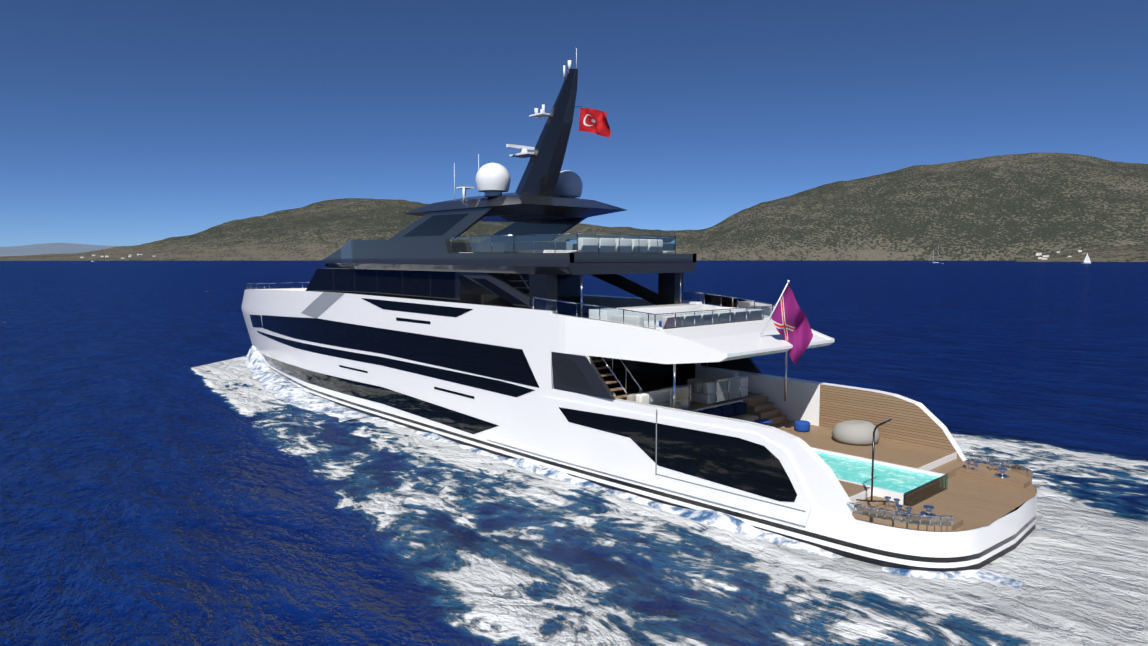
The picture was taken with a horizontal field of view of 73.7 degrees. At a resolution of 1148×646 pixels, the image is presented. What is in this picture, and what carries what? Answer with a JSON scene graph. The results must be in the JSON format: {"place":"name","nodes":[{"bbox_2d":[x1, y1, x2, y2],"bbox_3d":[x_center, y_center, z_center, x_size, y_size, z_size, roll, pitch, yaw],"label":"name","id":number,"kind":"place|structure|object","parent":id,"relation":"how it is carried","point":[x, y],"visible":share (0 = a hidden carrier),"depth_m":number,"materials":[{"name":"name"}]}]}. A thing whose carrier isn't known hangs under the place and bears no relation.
{"place":"outdoors","nodes":[
{"label":"outdoors","id":0,"kind":"place"},
{"bbox_2d":[0,243,117,255],"bbox_3d":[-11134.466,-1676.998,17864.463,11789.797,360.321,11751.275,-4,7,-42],"label":"hills","id":1,"kind":"structure","parent":0,"point":[54,248],"depth_m":14663.48,"materials":[{"name":"grey"}]},
{"bbox_2d":[0,260,1147,645],"bbox_3d":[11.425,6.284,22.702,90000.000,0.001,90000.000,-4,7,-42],"label":"sea","id":2,"kind":"structure","parent":0,"point":[172,472],"depth_m":26.25,"materials":[{"name":"liquid"}]},
{"bbox_2d":[246,344,372,421],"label":"bow wave","id":3,"kind":"object","parent":2,"relation":"on","point":[283,388],"depth_m":45.60,"materials":[{"name":"liquid"}]},
{"bbox_2d":[242,48,1036,571],"bbox_3d":[-7.845,-3.674,42.905,9.270,18.250,59.956,-4,7,-42],"label":"yacht hull","id":4,"kind":"object","parent":2,"relation":"on","point":[510,342],"visible":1,"depth_m":29.98,"materials":[{"name":"white paint"}]},
{"bbox_2d":[262,354,296,377],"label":"hull window","id":5,"kind":"structure","parent":4,"relation":"in","point":[283,367],"depth_m":50.79,"materials":[{"name":"black glass"}]},
{"bbox_2d":[262,315,381,353],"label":"hull window","id":6,"kind":"structure","parent":4,"relation":"in","point":[311,329],"depth_m":43.22,"materials":[{"name":"black glass"}]},
{"bbox_2d":[296,366,381,402],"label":"hull window","id":7,"kind":"structure","parent":4,"relation":"in","point":[349,387],"depth_m":42.08,"materials":[{"name":"black glass"}]},
{"bbox_2d":[362,298,471,316],"bbox_3d":[-7.704,-0.740,36.198,0.001,0.510,10.150,-4,7,-42],"label":"window","id":8,"kind":"structure","parent":4,"relation":"in","point":[384,304],"depth_m":35.64,"materials":[{"name":"black glass"}]},
{"bbox_2d":[382,387,498,433],"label":"hull window","id":9,"kind":"structure","parent":4,"relation":"in","point":[406,403],"depth_m":35.20,"materials":[{"name":"black glass"}]},
{"bbox_2d":[382,329,538,387],"bbox_3d":[-5.504,1.385,33.969,0.002,1.470,12.360,-4,7,-42],"label":"hull window","id":10,"kind":"structure","parent":4,"relation":"in","point":[510,364],"depth_m":33.23,"materials":[{"name":"black glass"}]},
{"bbox_2d":[559,407,629,437],"bbox_3d":[0.663,3.483,27.418,0.006,0.670,3.562,-5,7,-44],"label":"hull window","id":11,"kind":"structure","parent":4,"relation":"in","point":[608,423],"depth_m":27.14,"materials":[{"name":"black glass"}]},
{"bbox_2d":[552,356,694,395],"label":"yacht aft doors","id":12,"kind":"structure","parent":4,"relation":"in","point":[649,376],"depth_m":32.86,"materials":[{"name":"black glass"}]},
{"bbox_2d":[630,418,796,501],"bbox_3d":[4.137,4.209,23.984,0.009,1.640,6.277,-5,7,-45],"label":"window","id":13,"kind":"structure","parent":4,"relation":"in","point":[738,463],"depth_m":23.69,"materials":[{"name":"black glass"}]},
{"bbox_2d":[369,417,1024,589],"bbox_3d":[-0.420,5.684,28.363,29.700,0.404,3.006,5,7,43],"label":"wave foam","id":14,"kind":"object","parent":2,"relation":"on","point":[718,519],"depth_m":23.59,"materials":[{"name":"liquid"}]},
{"bbox_2d":[1014,509,1082,535],"bbox_3d":[6.782,5.169,34.946,3.006,0.324,29.700,-4,6,-38],"label":"wave foam","id":15,"kind":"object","parent":2,"relation":"on","point":[1069,532],"depth_m":22.88,"materials":[{"name":"liquid"}]},
{"bbox_2d":[1081,253,1090,263],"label":"sailboat","id":16,"kind":"object","parent":2,"relation":"on","point":[1087,260],"visible":0.88,"depth_m":1242.50,"materials":[{"name":"white fabric"}]},
{"bbox_2d":[0,152,1147,260],"bbox_3d":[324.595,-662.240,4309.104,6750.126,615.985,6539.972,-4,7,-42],"label":"hills","id":17,"kind":"structure","parent":0,"point":[1013,207],"depth_m":3364.10,"materials":[{"name":"green plant"}]},
{"bbox_2d":[0,0,1147,246],"label":"sky","id":18,"kind":"structure","parent":0,"point":[123,122],"materials":[{"name":"blue"}]},
{"bbox_2d":[1016,244,1147,261],"bbox_3d":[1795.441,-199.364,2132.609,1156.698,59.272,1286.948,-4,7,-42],"label":"hill terrain","id":19,"kind":"structure","parent":0,"point":[1134,253],"depth_m":1991.77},
{"bbox_2d":[80,250,1081,259],"bbox_3d":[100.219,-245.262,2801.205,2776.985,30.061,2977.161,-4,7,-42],"label":"shore buildings","id":20,"kind":"structure","parent":19,"relation":"on","point":[1038,254],"depth_m":2166.92,"materials":[{"name":"white paint"}]}
]}

